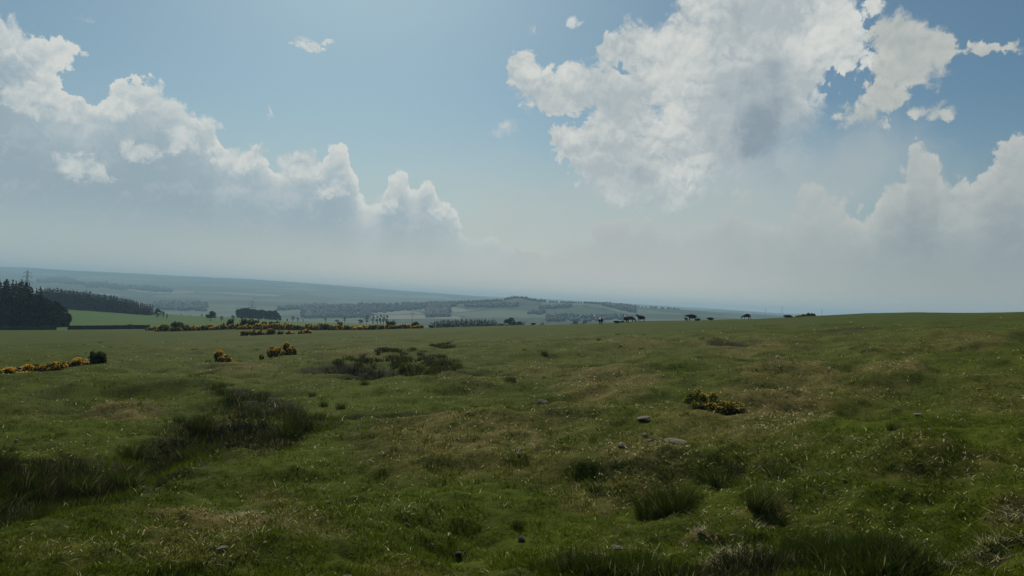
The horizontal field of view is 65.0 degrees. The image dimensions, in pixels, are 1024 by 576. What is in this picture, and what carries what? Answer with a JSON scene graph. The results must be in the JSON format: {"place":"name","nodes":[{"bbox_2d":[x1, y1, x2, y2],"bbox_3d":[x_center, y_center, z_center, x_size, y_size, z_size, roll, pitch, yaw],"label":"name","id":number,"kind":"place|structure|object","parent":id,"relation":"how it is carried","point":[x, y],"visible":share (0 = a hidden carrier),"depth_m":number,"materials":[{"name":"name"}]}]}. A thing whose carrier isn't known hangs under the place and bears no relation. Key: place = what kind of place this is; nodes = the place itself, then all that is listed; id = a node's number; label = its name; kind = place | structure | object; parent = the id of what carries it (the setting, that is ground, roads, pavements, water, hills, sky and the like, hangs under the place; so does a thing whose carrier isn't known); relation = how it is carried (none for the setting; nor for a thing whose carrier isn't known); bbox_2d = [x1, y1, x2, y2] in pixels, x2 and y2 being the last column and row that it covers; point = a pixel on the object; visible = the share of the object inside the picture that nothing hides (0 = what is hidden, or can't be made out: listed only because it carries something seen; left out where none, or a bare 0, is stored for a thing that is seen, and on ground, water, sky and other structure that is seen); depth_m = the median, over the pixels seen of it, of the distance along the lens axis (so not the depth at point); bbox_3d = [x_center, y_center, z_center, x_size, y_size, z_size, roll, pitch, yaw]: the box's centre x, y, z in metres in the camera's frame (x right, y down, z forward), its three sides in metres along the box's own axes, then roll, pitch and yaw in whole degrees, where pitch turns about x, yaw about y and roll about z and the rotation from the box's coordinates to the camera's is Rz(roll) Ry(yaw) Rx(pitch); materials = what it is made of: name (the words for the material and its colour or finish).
{"place":"outdoors","nodes":[
{"label":"outdoors","id":0,"kind":"place"},
{"bbox_2d":[1,442,20,452],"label":"rush tuft","id":1,"kind":"object","parent":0,"point":[10,449],"visible":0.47,"depth_m":19.49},
{"bbox_2d":[0,267,1023,575],"bbox_3d":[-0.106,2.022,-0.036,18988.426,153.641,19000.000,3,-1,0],"label":"ground","id":2,"kind":"structure","parent":0,"point":[226,299],"depth_m":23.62,"materials":[{"name":"plant"}]},
{"bbox_2d":[0,486,17,509],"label":"rush tuft","id":3,"kind":"object","parent":2,"relation":"on","point":[5,505],"visible":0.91,"depth_m":14.47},
{"bbox_2d":[0,452,22,475],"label":"rush tuft","id":4,"kind":"object","parent":2,"relation":"on","point":[9,463],"visible":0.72,"depth_m":15.99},
{"bbox_2d":[2,367,30,373],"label":"gorse bush","id":5,"kind":"object","parent":2,"relation":"on","point":[8,370],"visible":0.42,"depth_m":49.66,"materials":[{"name":"yellow plant"}]},
{"bbox_2d":[0,445,36,461],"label":"rush tuft","id":6,"kind":"object","parent":2,"relation":"on","point":[13,457],"visible":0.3,"depth_m":17.17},
{"bbox_2d":[14,364,35,371],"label":"gorse bush","id":7,"kind":"object","parent":2,"relation":"on","point":[30,367],"visible":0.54,"depth_m":51.14,"materials":[{"name":"yellow plant"}]},
{"bbox_2d":[0,326,56,329],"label":"dry stone wall","id":8,"kind":"structure","parent":2,"relation":"on","point":[31,328],"depth_m":225.44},
{"bbox_2d":[33,364,53,371],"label":"gorse bush","id":9,"kind":"object","parent":2,"relation":"on","point":[42,368],"visible":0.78,"depth_m":51.82,"materials":[{"name":"yellow plant"}]},
{"bbox_2d":[34,301,67,324],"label":"edge tree","id":10,"kind":"object","parent":2,"relation":"on","point":[61,314],"visible":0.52,"depth_m":269.67,"materials":[{"name":"green plant"}]},
{"bbox_2d":[22,472,90,502],"bbox_3d":[-9.162,3.878,15.843,1.304,0.655,1.492,2,-1,42],"label":"rush tuft","id":11,"kind":"object","parent":2,"relation":"on","point":[63,488],"visible":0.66,"depth_m":15.83,"materials":[{"name":"plant"}]},
{"bbox_2d":[52,287,60,301],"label":"conifer tree","id":12,"kind":"object","parent":2,"relation":"on","point":[56,294],"visible":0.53,"depth_m":552.01,"materials":[{"name":"green plant"}]},
{"bbox_2d":[46,361,67,369],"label":"gorse bush","id":13,"kind":"object","parent":2,"relation":"on","point":[54,365],"visible":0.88,"depth_m":52.12,"materials":[{"name":"yellow plant"}]},
{"bbox_2d":[29,483,89,506],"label":"rush tuft","id":14,"kind":"object","parent":2,"relation":"on","point":[58,498],"visible":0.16,"depth_m":15.53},
{"bbox_2d":[36,276,84,284],"bbox_3d":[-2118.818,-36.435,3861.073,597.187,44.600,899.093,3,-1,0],"label":"wood","id":15,"kind":"object","parent":2,"relation":"on","point":[65,280],"visible":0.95,"depth_m":3610.78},
{"bbox_2d":[61,313,72,326],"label":"edge tree","id":16,"kind":"object","parent":2,"relation":"on","point":[65,320],"visible":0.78,"depth_m":275.13,"materials":[{"name":"green plant"}]},
{"bbox_2d":[65,291,72,307],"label":"conifer tree","id":17,"kind":"object","parent":2,"relation":"on","point":[68,297],"visible":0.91,"depth_m":555.42,"materials":[{"name":"green plant"}]},
{"bbox_2d":[0,453,138,530],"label":"rush bed","id":18,"kind":"object","parent":2,"relation":"on","point":[29,512],"visible":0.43,"depth_m":15.66,"materials":[{"name":"plant"}]},
{"bbox_2d":[67,291,75,308],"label":"conifer tree","id":19,"kind":"object","parent":2,"relation":"on","point":[72,297],"visible":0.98,"depth_m":556.07,"materials":[{"name":"green plant"}]},
{"bbox_2d":[63,359,82,366],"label":"gorse bush","id":20,"kind":"object","parent":2,"relation":"on","point":[75,362],"visible":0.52,"depth_m":53.35,"materials":[{"name":"yellow plant"}]},
{"bbox_2d":[74,292,81,309],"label":"conifer tree","id":21,"kind":"object","parent":2,"relation":"on","point":[78,299],"visible":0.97,"depth_m":555.70,"materials":[{"name":"green plant"}]},
{"bbox_2d":[46,463,110,496],"bbox_3d":[-8.928,3.931,16.593,1.444,0.711,1.470,2,-1,39],"label":"rush tuft","id":22,"kind":"object","parent":2,"relation":"on","point":[78,480],"visible":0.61,"depth_m":16.53,"materials":[{"name":"plant"}]},
{"bbox_2d":[72,357,89,365],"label":"gorse bush","id":23,"kind":"object","parent":2,"relation":"on","point":[85,362],"visible":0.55,"depth_m":55.01,"materials":[{"name":"yellow plant"}]},
{"bbox_2d":[83,292,93,310],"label":"conifer tree","id":24,"kind":"object","parent":2,"relation":"on","point":[89,302],"visible":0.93,"depth_m":552.90,"materials":[{"name":"green plant"}]},
{"bbox_2d":[72,472,114,490],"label":"rush tuft","id":25,"kind":"object","parent":2,"relation":"on","point":[98,482],"visible":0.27,"depth_m":16.73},
{"bbox_2d":[88,350,107,363],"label":"green shrub","id":26,"kind":"object","parent":2,"relation":"on","point":[98,357],"visible":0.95,"depth_m":54.55,"materials":[{"name":"green plant"}]},
{"bbox_2d":[95,294,100,310],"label":"conifer tree","id":27,"kind":"object","parent":2,"relation":"on","point":[97,307],"visible":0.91,"depth_m":551.51,"materials":[{"name":"green plant"}]},
{"bbox_2d":[73,472,124,497],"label":"rush tuft","id":28,"kind":"object","parent":2,"relation":"on","point":[110,485],"visible":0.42,"depth_m":16.53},
{"bbox_2d":[100,295,107,311],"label":"conifer tree","id":29,"kind":"object","parent":2,"relation":"on","point":[104,303],"visible":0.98,"depth_m":551.44,"materials":[{"name":"green plant"}]},
{"bbox_2d":[83,280,126,289],"bbox_3d":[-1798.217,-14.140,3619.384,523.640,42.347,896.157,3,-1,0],"label":"wood","id":30,"kind":"object","parent":2,"relation":"on","point":[103,284],"visible":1,"depth_m":3294.86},
{"bbox_2d":[67,325,149,329],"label":"hedge","id":31,"kind":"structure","parent":2,"relation":"on","point":[83,327],"depth_m":229.45,"materials":[{"name":"plant"}]},
{"bbox_2d":[107,295,115,311],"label":"conifer tree","id":32,"kind":"object","parent":2,"relation":"on","point":[110,308],"visible":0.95,"depth_m":552.36,"materials":[{"name":"green plant"}]},
{"bbox_2d":[84,475,139,499],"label":"rush tuft","id":33,"kind":"object","parent":2,"relation":"on","point":[120,489],"visible":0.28,"depth_m":16.44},
{"bbox_2d":[95,466,135,486],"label":"rush tuft","id":34,"kind":"object","parent":2,"relation":"on","point":[117,475],"visible":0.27,"depth_m":17.18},
{"bbox_2d":[116,298,123,312],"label":"conifer tree","id":35,"kind":"object","parent":2,"relation":"on","point":[120,309],"visible":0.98,"depth_m":553.48,"materials":[{"name":"green plant"}]},
{"bbox_2d":[94,462,153,489],"bbox_3d":[-8.242,3.956,17.117,1.354,0.659,1.353,4,-1,-42],"label":"rush tuft","id":36,"kind":"object","parent":2,"relation":"on","point":[120,476],"visible":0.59,"depth_m":17.05,"materials":[{"name":"plant"}]},
{"bbox_2d":[110,442,151,459],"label":"rush tuft","id":37,"kind":"object","parent":2,"relation":"on","point":[138,453],"visible":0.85,"depth_m":19.74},
{"bbox_2d":[126,284,172,291],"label":"wood","id":38,"kind":"object","parent":2,"relation":"on","point":[150,288],"visible":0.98,"depth_m":3377.80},
{"bbox_2d":[151,474,170,487],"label":"rush tuft","id":39,"kind":"object","parent":2,"relation":"on","point":[161,482],"visible":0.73,"depth_m":15.60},
{"bbox_2d":[156,324,168,330],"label":"gorse bush","id":40,"kind":"object","parent":2,"relation":"on","point":[161,327],"visible":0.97,"depth_m":192.91,"materials":[{"name":"green plant"}]},
{"bbox_2d":[170,321,182,327],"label":"green shrub","id":41,"kind":"object","parent":2,"relation":"on","point":[177,324],"visible":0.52,"depth_m":199.08,"materials":[{"name":"green plant"}]},
{"bbox_2d":[170,413,187,421],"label":"rush tuft","id":42,"kind":"object","parent":2,"relation":"on","point":[176,418],"visible":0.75,"depth_m":24.14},
{"bbox_2d":[153,300,208,310],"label":"wood","id":43,"kind":"object","parent":2,"relation":"on","point":[188,305],"visible":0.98,"depth_m":2059.65,"materials":[{"name":"plant"}]},
{"bbox_2d":[170,441,204,461],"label":"rush tuft","id":44,"kind":"object","parent":2,"relation":"on","point":[187,453],"visible":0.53,"depth_m":20.33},
{"bbox_2d":[185,445,211,458],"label":"rush tuft","id":45,"kind":"object","parent":2,"relation":"on","point":[197,452],"visible":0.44,"depth_m":20.57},
{"bbox_2d":[181,416,215,430],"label":"rush tuft","id":46,"kind":"object","parent":2,"relation":"on","point":[185,422],"visible":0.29,"depth_m":22.79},
{"bbox_2d":[179,411,224,432],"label":"rush tuft","id":47,"kind":"object","parent":2,"relation":"on","point":[198,423],"visible":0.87,"depth_m":22.50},
{"bbox_2d":[192,410,221,423],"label":"rush tuft","id":48,"kind":"object","parent":2,"relation":"on","point":[204,417],"visible":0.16,"depth_m":23.90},
{"bbox_2d":[205,311,216,320],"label":"broadleaf tree","id":49,"kind":"object","parent":2,"relation":"on","point":[212,314],"visible":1,"depth_m":468.89,"materials":[{"name":"green plant"}]},
{"bbox_2d":[216,545,227,551],"bbox_3d":[-3.723,3.350,10.337,0.164,0.049,0.116,0,8,-20],"label":"stone","id":50,"kind":"object","parent":2,"relation":"on","point":[221,548],"visible":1,"depth_m":10.30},
{"bbox_2d":[213,350,232,361],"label":"gorse bush","id":51,"kind":"object","parent":2,"relation":"on","point":[219,356],"visible":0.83,"depth_m":62.03,"materials":[{"name":"yellow plant"}]},
{"bbox_2d":[124,408,330,479],"bbox_3d":[-7.742,4.114,23.162,5.387,1.286,11.349,3,-1,-13],"label":"rush bed","id":52,"kind":"object","parent":2,"relation":"on","point":[264,436],"visible":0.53,"depth_m":20.98,"materials":[{"name":"plant"}]},
{"bbox_2d":[239,330,250,335],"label":"gorse bush","id":53,"kind":"object","parent":2,"relation":"on","point":[244,333],"visible":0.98,"depth_m":131.41,"materials":[{"name":"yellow plant"}]},
{"bbox_2d":[241,309,248,317],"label":"knoll tree","id":54,"kind":"object","parent":2,"relation":"on","point":[246,312],"visible":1,"depth_m":656.21,"materials":[{"name":"green plant"}]},
{"bbox_2d":[239,318,255,324],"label":"green shrub","id":55,"kind":"object","parent":2,"relation":"on","point":[244,321],"visible":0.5,"depth_m":202.11,"materials":[{"name":"green plant"}]},
{"bbox_2d":[253,323,263,329],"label":"gorse bush","id":56,"kind":"object","parent":2,"relation":"on","point":[257,326],"visible":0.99,"depth_m":191.94,"materials":[{"name":"yellow plant"}]},
{"bbox_2d":[256,329,267,334],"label":"gorse bush","id":57,"kind":"object","parent":2,"relation":"on","point":[260,332],"visible":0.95,"depth_m":133.77,"materials":[{"name":"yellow plant"}]},
{"bbox_2d":[266,328,275,334],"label":"gorse bush","id":58,"kind":"object","parent":2,"relation":"on","point":[269,331],"visible":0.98,"depth_m":135.71,"materials":[{"name":"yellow plant"}]},
{"bbox_2d":[195,383,351,421],"bbox_3d":[-9.545,4.396,30.552,3.019,0.925,13.941,4,-1,-34],"label":"rush bed","id":59,"kind":"object","parent":2,"relation":"on","point":[233,396],"visible":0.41,"depth_m":31.33,"materials":[{"name":"plant"}]},
{"bbox_2d":[266,346,285,357],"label":"gorse bush","id":60,"kind":"object","parent":2,"relation":"on","point":[272,352],"visible":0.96,"depth_m":64.11,"materials":[{"name":"yellow plant"}]},
{"bbox_2d":[282,341,296,354],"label":"gorse bush","id":61,"kind":"object","parent":2,"relation":"on","point":[287,349],"visible":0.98,"depth_m":65.06,"materials":[{"name":"yellow plant"}]},
{"bbox_2d":[267,414,312,438],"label":"rush tuft","id":62,"kind":"object","parent":2,"relation":"on","point":[295,429],"visible":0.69,"depth_m":20.78,"materials":[{"name":"plant"}]},
{"bbox_2d":[276,302,327,309],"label":"wood","id":63,"kind":"object","parent":2,"relation":"on","point":[290,307],"visible":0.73,"depth_m":2074.51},
{"bbox_2d":[288,418,316,429],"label":"rush tuft","id":64,"kind":"object","parent":2,"relation":"on","point":[305,425],"visible":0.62,"depth_m":24.14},
{"bbox_2d":[319,323,328,329],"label":"gorse bush","id":65,"kind":"object","parent":2,"relation":"on","point":[324,326],"visible":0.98,"depth_m":193.48,"materials":[{"name":"green plant"}]},
{"bbox_2d":[300,309,371,317],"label":"wood","id":66,"kind":"object","parent":2,"relation":"on","point":[326,314],"visible":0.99,"depth_m":1709.78,"materials":[{"name":"plant"}]},
{"bbox_2d":[335,400,348,409],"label":"rush tuft","id":67,"kind":"object","parent":2,"relation":"on","point":[339,406],"visible":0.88,"depth_m":29.38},
{"bbox_2d":[300,300,457,312],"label":"wood","id":68,"kind":"object","parent":2,"relation":"on","point":[379,307],"visible":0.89,"depth_m":2014.38,"materials":[{"name":"plant"}]},
{"bbox_2d":[332,346,466,380],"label":"rush bed","id":69,"kind":"object","parent":2,"relation":"on","point":[439,366],"visible":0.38,"depth_m":53.02,"materials":[{"name":"plant"}]},
{"bbox_2d":[424,303,451,317],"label":"wood","id":70,"kind":"object","parent":2,"relation":"on","point":[437,310],"visible":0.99,"depth_m":1831.97,"materials":[{"name":"plant"}]},
{"bbox_2d":[429,341,454,348],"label":"rush bed","id":71,"kind":"object","parent":2,"relation":"on","point":[443,346],"visible":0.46,"depth_m":72.78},
{"bbox_2d":[429,298,502,303],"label":"wood","id":72,"kind":"object","parent":2,"relation":"on","point":[477,301],"visible":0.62,"depth_m":2183.40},
{"bbox_2d":[464,301,518,307],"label":"wood","id":73,"kind":"object","parent":2,"relation":"on","point":[491,304],"visible":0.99,"depth_m":1997.53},
{"bbox_2d":[504,317,516,324],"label":"broadleaf tree","id":74,"kind":"object","parent":2,"relation":"on","point":[511,321],"visible":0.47,"depth_m":427.17,"materials":[{"name":"green plant"}]},
{"bbox_2d":[508,517,527,529],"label":"rush tuft","id":75,"kind":"object","parent":2,"relation":"on","point":[518,523],"visible":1,"depth_m":13.18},
{"bbox_2d":[504,296,545,301],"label":"wood","id":76,"kind":"object","parent":2,"relation":"on","point":[527,298],"visible":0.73,"depth_m":2251.63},
{"bbox_2d":[527,308,545,314],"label":"wood","id":77,"kind":"object","parent":2,"relation":"on","point":[541,311],"visible":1,"depth_m":1796.00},
{"bbox_2d":[538,302,572,308],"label":"wood","id":78,"kind":"object","parent":2,"relation":"on","point":[556,306],"visible":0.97,"depth_m":1979.10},
{"bbox_2d":[548,548,589,574],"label":"rush tuft","id":79,"kind":"object","parent":2,"relation":"on","point":[559,567],"visible":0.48,"depth_m":9.40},
{"bbox_2d":[556,542,596,571],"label":"rush tuft","id":80,"kind":"object","parent":2,"relation":"on","point":[571,556],"visible":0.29,"depth_m":9.42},
{"bbox_2d":[555,546,609,569],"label":"rush tuft","id":81,"kind":"object","parent":2,"relation":"on","point":[581,557],"visible":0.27,"depth_m":9.44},
{"bbox_2d":[545,312,633,321],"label":"wood","id":82,"kind":"object","parent":2,"relation":"on","point":[562,316],"visible":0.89,"depth_m":1504.03,"materials":[{"name":"plant"}]},
{"bbox_2d":[581,478,610,492],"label":"rush tuft","id":83,"kind":"object","parent":2,"relation":"on","point":[594,488],"visible":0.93,"depth_m":14.95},
{"bbox_2d":[549,301,679,309],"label":"wood","id":84,"kind":"object","parent":2,"relation":"on","point":[584,302],"visible":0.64,"depth_m":2252.48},
{"bbox_2d":[601,302,636,312],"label":"wood","id":85,"kind":"object","parent":2,"relation":"on","point":[626,307],"visible":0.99,"depth_m":2033.82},
{"bbox_2d":[511,542,733,575],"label":"rush bed","id":86,"kind":"object","parent":2,"relation":"on","point":[605,566],"visible":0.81,"depth_m":9.18,"materials":[{"name":"plant"}]},
{"bbox_2d":[607,540,682,568],"bbox_3d":[1.526,3.185,9.452,1.023,0.477,1.000,3,-1,11],"label":"rush tuft","id":87,"kind":"object","parent":2,"relation":"on","point":[637,560],"visible":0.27,"depth_m":9.61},
{"bbox_2d":[622,483,689,520],"bbox_3d":[2.432,3.587,13.636,1.297,0.616,1.362,3,-1,11],"label":"rush tuft","id":88,"kind":"object","parent":2,"relation":"on","point":[641,510],"visible":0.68,"depth_m":13.52,"materials":[{"name":"plant"}]},
{"bbox_2d":[637,482,678,506],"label":"rush tuft","id":89,"kind":"object","parent":2,"relation":"on","point":[652,498],"visible":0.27,"depth_m":14.00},
{"bbox_2d":[640,480,702,518],"bbox_3d":[2.697,3.486,13.413,1.264,0.676,1.274,2,-1,35],"label":"rush tuft","id":90,"kind":"object","parent":2,"relation":"on","point":[674,508],"visible":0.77,"depth_m":13.34,"materials":[{"name":"plant"}]},
{"bbox_2d":[663,438,688,444],"bbox_3d":[3.729,3.498,18.235,0.614,0.118,0.403,5,6,26],"label":"stone","id":91,"kind":"object","parent":2,"relation":"on","point":[678,441],"visible":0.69,"depth_m":18.14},
{"bbox_2d":[658,475,706,508],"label":"rush tuft","id":92,"kind":"object","parent":2,"relation":"on","point":[685,493],"visible":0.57,"depth_m":13.76,"materials":[{"name":"plant"}]},
{"bbox_2d":[683,388,717,404],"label":"gorse bush","id":93,"kind":"object","parent":2,"relation":"on","point":[697,396],"visible":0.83,"depth_m":24.65,"materials":[{"name":"green plant"}]},
{"bbox_2d":[687,457,746,487],"bbox_3d":[3.746,3.324,14.599,1.365,0.550,1.112,2,-1,29],"label":"rush tuft","id":94,"kind":"object","parent":2,"relation":"on","point":[712,480],"visible":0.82,"depth_m":14.59,"materials":[{"name":"plant"}]},
{"bbox_2d":[691,400,747,415],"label":"gorse bush","id":95,"kind":"object","parent":2,"relation":"on","point":[728,408],"visible":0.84,"depth_m":23.82,"materials":[{"name":"green plant"}]},
{"bbox_2d":[717,457,745,474],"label":"rush tuft","id":96,"kind":"object","parent":2,"relation":"on","point":[729,465],"visible":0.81,"depth_m":15.23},
{"bbox_2d":[642,538,829,575],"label":"rush bed","id":97,"kind":"object","parent":2,"relation":"on","point":[754,561],"visible":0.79,"depth_m":9.38,"materials":[{"name":"plant"}]},
{"bbox_2d":[729,482,791,514],"bbox_3d":[3.953,3.247,12.651,1.029,0.502,1.173,2,-1,39],"label":"rush tuft","id":98,"kind":"object","parent":2,"relation":"on","point":[772,505],"visible":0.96,"depth_m":12.53,"materials":[{"name":"plant"}]},
{"bbox_2d":[739,486,784,511],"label":"rush tuft","id":99,"kind":"object","parent":2,"relation":"on","point":[750,505],"visible":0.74,"depth_m":12.64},
{"bbox_2d":[759,456,798,477],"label":"rush tuft","id":100,"kind":"object","parent":2,"relation":"on","point":[779,471],"visible":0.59,"depth_m":14.43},
{"bbox_2d":[775,524,809,544],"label":"rush tuft","id":101,"kind":"object","parent":2,"relation":"on","point":[794,537],"visible":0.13,"depth_m":10.79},
{"bbox_2d":[799,541,835,559],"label":"rush tuft","id":102,"kind":"object","parent":2,"relation":"on","point":[809,550],"visible":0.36,"depth_m":9.53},
{"bbox_2d":[831,534,875,558],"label":"rush tuft","id":103,"kind":"object","parent":2,"relation":"on","point":[853,546],"visible":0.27,"depth_m":9.25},
{"bbox_2d":[743,523,974,575],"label":"rush bed","id":104,"kind":"object","parent":2,"relation":"on","point":[880,559],"visible":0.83,"depth_m":8.97,"materials":[{"name":"plant"}]},
{"bbox_2d":[839,525,880,544],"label":"rush tuft","id":105,"kind":"object","parent":2,"relation":"on","point":[856,536],"visible":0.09,"depth_m":9.87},
{"bbox_2d":[838,528,888,554],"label":"rush tuft","id":106,"kind":"object","parent":2,"relation":"on","point":[860,542],"visible":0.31,"depth_m":9.32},
{"bbox_2d":[885,418,903,430],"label":"rush tuft","id":107,"kind":"object","parent":2,"relation":"on","point":[892,427],"visible":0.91,"depth_m":15.51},
{"bbox_2d":[879,531,920,551],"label":"rush tuft","id":108,"kind":"object","parent":2,"relation":"on","point":[901,541],"visible":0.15,"depth_m":9.37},
{"bbox_2d":[0,0,1023,314],"label":"sky","id":109,"kind":"structure","parent":0,"point":[828,157],"materials":[{"name":"blue"}]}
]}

